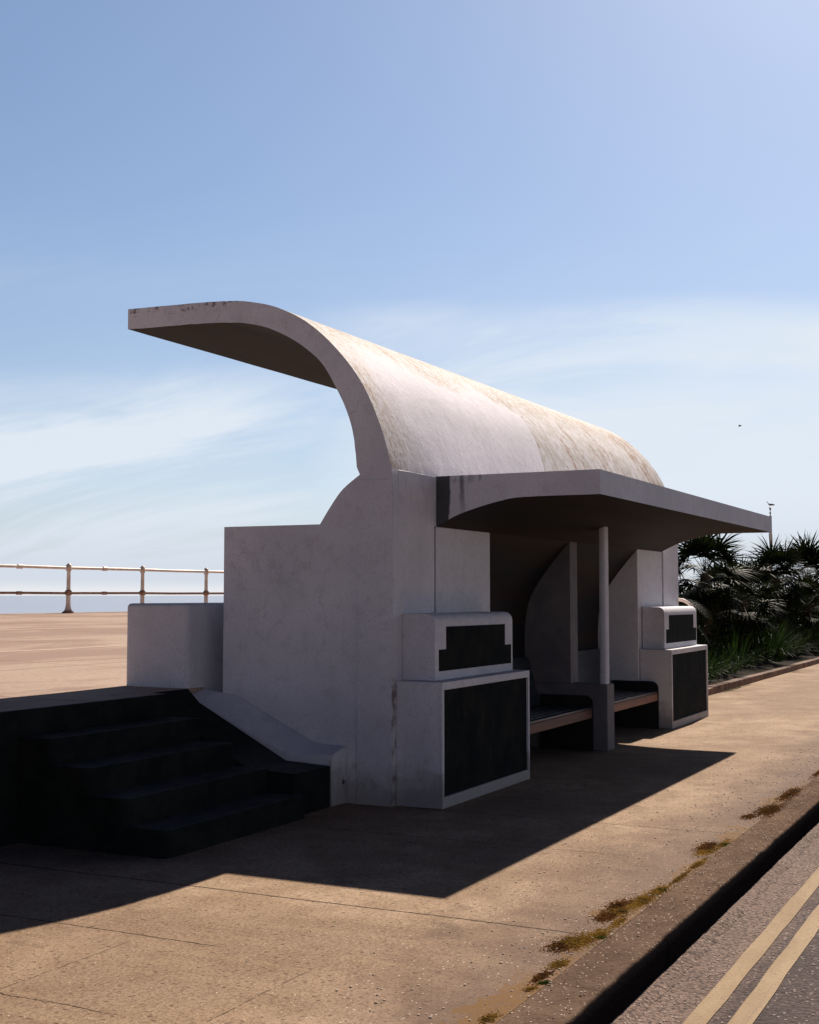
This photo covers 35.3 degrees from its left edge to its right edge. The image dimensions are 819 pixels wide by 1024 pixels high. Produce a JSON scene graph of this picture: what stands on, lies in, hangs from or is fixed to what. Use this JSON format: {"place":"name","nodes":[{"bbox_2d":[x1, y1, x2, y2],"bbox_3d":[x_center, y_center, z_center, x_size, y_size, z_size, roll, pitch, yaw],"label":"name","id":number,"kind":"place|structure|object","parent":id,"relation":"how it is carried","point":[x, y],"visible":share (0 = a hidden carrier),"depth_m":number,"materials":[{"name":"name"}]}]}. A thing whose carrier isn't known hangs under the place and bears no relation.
{"place":"outdoors","nodes":[
{"label":"outdoors","id":0,"kind":"place"},
{"bbox_2d":[0,612,203,711],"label":"promenade","id":1,"kind":"structure","parent":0,"point":[51,659],"depth_m":13.56,"materials":[{"name":"concrete"}]},
{"bbox_2d":[0,563,223,612],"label":"sea railing","id":2,"kind":"object","parent":1,"relation":"on","point":[68,592],"visible":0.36,"depth_m":30.41,"materials":[{"name":"metal"}]},
{"bbox_2d":[127,603,223,692],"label":"wall","id":3,"kind":"structure","parent":1,"relation":"on","point":[174,645],"depth_m":10.59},
{"bbox_2d":[769,507,772,567],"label":"lamp column","id":4,"kind":"structure","parent":1,"relation":"on","point":[770,534],"depth_m":98.05,"materials":[{"name":"white metal"}]},
{"bbox_2d":[0,596,223,613],"bbox_3d":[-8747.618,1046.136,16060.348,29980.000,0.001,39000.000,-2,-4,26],"label":"sea","id":5,"kind":"structure","parent":0,"point":[30,604],"depth_m":887.54,"materials":[{"name":"blue liquid"}]},
{"bbox_2d":[0,664,818,1023],"bbox_3d":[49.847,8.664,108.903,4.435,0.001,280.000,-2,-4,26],"label":"pavement","id":6,"kind":"structure","parent":0,"point":[86,936],"depth_m":6.98,"materials":[{"name":"concrete"}]},
{"bbox_2d":[0,710,19,846],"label":"retaining wall","id":7,"kind":"structure","parent":6,"relation":"on","point":[9,748],"depth_m":8.30,"materials":[{"name":"concrete"}]},
{"bbox_2d":[17,689,329,858],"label":"concrete steps","id":8,"kind":"structure","parent":6,"relation":"on","point":[168,774],"depth_m":8.61,"materials":[{"name":"black concrete"}]},
{"bbox_2d":[193,689,345,806],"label":"cheek wall","id":9,"kind":"structure","parent":6,"relation":"on","point":[280,739],"depth_m":10.10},
{"bbox_2d":[128,301,771,806],"bbox_3d":[1.223,0.461,13.938,3.991,4.083,8.460,-2,-4,26],"label":"seafront shelter","id":10,"kind":"object","parent":6,"relation":"on","point":[558,537],"visible":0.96,"depth_m":10.70,"materials":[{"name":"paint"}]},
{"bbox_2d":[396,612,529,808],"bbox_3d":[0.477,1.560,10.595,0.392,1.458,1.810,-2,-4,26],"label":"pedestal","id":11,"kind":"object","parent":6,"relation":"on","point":[462,712],"visible":1,"depth_m":10.09,"materials":[{"name":"paint"}]},
{"bbox_2d":[512,657,593,750],"bbox_3d":[1.099,1.941,12.549,0.734,0.950,2.122,-2,-4,26],"label":"slatted bench","id":12,"kind":"object","parent":6,"relation":"on","point":[558,721],"visible":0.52,"depth_m":13.36,"materials":[{"name":"brown wood"}]},
{"bbox_2d":[477,834,735,1023],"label":"dry weeds","id":13,"kind":"object","parent":6,"relation":"on","point":[583,939],"visible":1,"depth_m":6.30,"materials":[{"name":"brown plant"}]},
{"bbox_2d":[578,648,658,728],"bbox_3d":[2.183,2.082,14.718,0.734,0.950,2.219,-2,-4,26],"label":"slatted bench","id":14,"kind":"object","parent":6,"relation":"on","point":[636,704],"visible":0.42,"depth_m":15.53,"materials":[{"name":"brown wood"}]},
{"bbox_2d":[533,682,758,985],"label":"green weeds","id":15,"kind":"object","parent":6,"relation":"on","point":[545,982],"visible":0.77,"depth_m":6.03,"materials":[{"name":"plant"}]},
{"bbox_2d":[496,776,818,1023],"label":"kerb","id":16,"kind":"structure","parent":6,"relation":"on","point":[626,980],"depth_m":6.24,"materials":[{"name":"concrete"}]},
{"bbox_2d":[515,767,818,989],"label":"reddish weeds","id":17,"kind":"object","parent":6,"relation":"on","point":[768,811],"visible":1,"depth_m":6.79,"materials":[{"name":"brown plant"}]},
{"bbox_2d":[640,606,708,728],"bbox_3d":[3.393,1.938,16.431,0.392,1.458,1.810,-2,-4,26],"label":"pedestal","id":18,"kind":"object","parent":6,"relation":"on","point":[673,660],"visible":1,"depth_m":15.88,"materials":[{"name":"paint"}]},
{"bbox_2d":[679,598,692,606],"bbox_3d":[3.434,1.969,17.752,1.024,1.568,0.048,-2,-4,26],"label":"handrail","id":19,"kind":"object","parent":6,"relation":"on","point":[688,603],"visible":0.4,"depth_m":17.61,"materials":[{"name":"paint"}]},
{"bbox_2d":[708,657,818,695],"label":"bed kerb","id":20,"kind":"structure","parent":6,"relation":"on","point":[719,687],"depth_m":24.06,"materials":[{"name":"brown brick"}]},
{"bbox_2d":[708,635,818,684],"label":"planting bed","id":21,"kind":"object","parent":6,"relation":"on","point":[765,666],"visible":0.05,"depth_m":26.72,"materials":[{"name":"soil"}]},
{"bbox_2d":[678,556,721,644],"bbox_3d":[3.926,1.758,22.689,2.902,2.538,2.798,-2,-4,26],"label":"feather palm","id":22,"kind":"object","parent":21,"relation":"on","point":[699,606],"visible":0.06,"depth_m":22.41,"materials":[{"name":"green plant"}]},
{"bbox_2d":[696,615,725,658],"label":"shrub","id":23,"kind":"object","parent":21,"relation":"on","point":[701,638],"visible":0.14,"depth_m":24.44,"materials":[{"name":"green plant"}]},
{"bbox_2d":[678,533,759,661],"bbox_3d":[6.040,1.686,26.289,2.209,3.158,2.337,-2,-4,26],"label":"fan palm","id":24,"kind":"object","parent":21,"relation":"on","point":[706,598],"visible":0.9,"depth_m":26.06,"materials":[{"name":"green plant"}]},
{"bbox_2d":[697,612,745,657],"bbox_3d":[6.562,2.741,27.934,1.508,1.650,2.238,-2,-4,26],"label":"shrub","id":25,"kind":"object","parent":21,"relation":"on","point":[717,630],"visible":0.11,"depth_m":27.77,"materials":[{"name":"green plant"}]},
{"bbox_2d":[690,552,765,627],"bbox_3d":[7.614,2.206,31.263,2.309,2.773,2.282,-2,-4,26],"label":"fan palm","id":26,"kind":"object","parent":21,"relation":"on","point":[713,571],"visible":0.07,"depth_m":31.23,"materials":[{"name":"green plant"}]},
{"bbox_2d":[704,638,753,679],"bbox_3d":[5.121,2.508,22.234,1.715,0.752,1.827,0,-4,4],"label":"strap leaf plant","id":27,"kind":"object","parent":21,"relation":"on","point":[711,669],"visible":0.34,"depth_m":22.11,"materials":[{"name":"green plant"}]},
{"bbox_2d":[696,574,767,652],"bbox_3d":[7.281,2.492,30.035,2.244,2.157,2.213,-2,-4,26],"label":"fan palm","id":28,"kind":"object","parent":21,"relation":"on","point":[748,600],"visible":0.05,"depth_m":29.86,"materials":[{"name":"green plant"}]},
{"bbox_2d":[708,635,763,674],"bbox_3d":[5.771,2.627,23.857,1.672,0.725,1.760,-2,-4,26],"label":"strap leaf plant","id":29,"kind":"object","parent":21,"relation":"on","point":[735,670],"visible":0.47,"depth_m":23.77,"materials":[{"name":"green plant"}]},
{"bbox_2d":[706,623,776,667],"bbox_3d":[6.561,2.672,25.913,2.136,0.924,1.984,1,-4,-11],"label":"strap leaf plant","id":30,"kind":"object","parent":21,"relation":"on","point":[742,651],"visible":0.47,"depth_m":25.68,"materials":[{"name":"green plant"}]},
{"bbox_2d":[711,553,788,659],"bbox_3d":[7.292,2.136,28.309,2.064,2.548,2.094,0,-4,-1],"label":"fan palm","id":31,"kind":"object","parent":21,"relation":"on","point":[744,615],"visible":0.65,"depth_m":27.92,"materials":[{"name":"green plant"}]},
{"bbox_2d":[732,596,785,645],"bbox_3d":[8.023,2.807,30.032,1.703,1.846,2.149,1,-4,-15],"label":"shrub","id":32,"kind":"object","parent":21,"relation":"on","point":[755,604],"visible":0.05,"depth_m":30.07,"materials":[{"name":"green plant"}]},
{"bbox_2d":[738,553,789,607],"bbox_3d":[9.878,2.518,36.328,2.326,2.803,2.401,-2,-4,26],"label":"fan palm","id":33,"kind":"object","parent":21,"relation":"on","point":[770,576],"visible":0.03,"depth_m":36.09,"materials":[{"name":"green plant"}]},
{"bbox_2d":[730,617,812,661],"bbox_3d":[7.793,2.702,28.294,2.588,1.183,2.568,-2,-4,26],"label":"strap leaf plant","id":34,"kind":"object","parent":21,"relation":"on","point":[773,649],"visible":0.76,"depth_m":27.95,"materials":[{"name":"green plant"}]},
{"bbox_2d":[744,534,817,632],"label":"fan palm","id":35,"kind":"object","parent":21,"relation":"on","point":[774,555],"visible":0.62,"depth_m":32.83,"materials":[{"name":"green plant"}]},
{"bbox_2d":[765,597,808,653],"bbox_3d":[9.219,2.903,31.983,1.599,1.733,2.083,-2,-4,26],"label":"shrub","id":36,"kind":"object","parent":21,"relation":"on","point":[788,619],"visible":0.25,"depth_m":31.85,"materials":[{"name":"green plant"}]},
{"bbox_2d":[761,601,816,647],"bbox_3d":[9.714,2.876,34.020,1.554,2.123,2.454,-4,-5,45],"label":"shrub","id":37,"kind":"object","parent":21,"relation":"on","point":[802,616],"visible":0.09,"depth_m":33.97,"materials":[{"name":"green plant"}]},
{"bbox_2d":[769,531,818,613],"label":"fan palm","id":38,"kind":"object","parent":21,"relation":"on","point":[809,555],"visible":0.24,"depth_m":38.27,"materials":[{"name":"green plant"}]},
{"bbox_2d":[775,624,816,655],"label":"strap leaf plant","id":39,"kind":"object","parent":21,"relation":"on","point":[797,651],"visible":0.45,"depth_m":30.70,"materials":[{"name":"green plant"}]},
{"bbox_2d":[784,567,818,637],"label":"fan palm","id":40,"kind":"object","parent":21,"relation":"on","point":[811,589],"visible":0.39,"depth_m":34.46,"materials":[{"name":"green plant"}]},
{"bbox_2d":[789,613,818,649],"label":"strap leaf plant","id":41,"kind":"object","parent":21,"relation":"on","point":[815,638],"visible":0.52,"depth_m":33.90,"materials":[{"name":"green plant"}]},
{"bbox_2d":[795,595,818,635],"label":"shrub","id":42,"kind":"object","parent":21,"relation":"on","point":[814,604],"visible":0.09,"depth_m":36.04,"materials":[{"name":"green plant"}]},
{"bbox_2d":[808,568,818,582],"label":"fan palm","id":43,"kind":"object","parent":21,"relation":"on","point":[815,571],"visible":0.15,"depth_m":42.78,"materials":[{"name":"green plant"}]},
{"bbox_2d":[0,0,818,595],"label":"sky","id":44,"kind":"structure","parent":0,"point":[604,214],"materials":[{"name":"blue"}]},
{"bbox_2d":[634,837,818,1023],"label":"road","id":45,"kind":"structure","parent":0,"point":[695,985],"depth_m":6.06,"materials":[{"name":"grey asphalt"}]},
{"bbox_2d":[228,747,818,1023],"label":"scattered grit","id":46,"kind":"object","parent":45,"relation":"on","point":[651,887],"visible":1,"depth_m":7.18,"materials":[{"name":"beige gravel"}]},
{"bbox_2d":[610,822,818,1023],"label":"gutter","id":47,"kind":"object","parent":45,"relation":"on","point":[665,981],"visible":0.75,"depth_m":6.55,"materials":[{"name":"concrete"}]},
{"bbox_2d":[683,867,818,1023],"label":"road marking","id":48,"kind":"object","parent":45,"relation":"on","point":[752,1006],"visible":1,"depth_m":6.13,"materials":[{"name":"yellow paint"}]}
]}

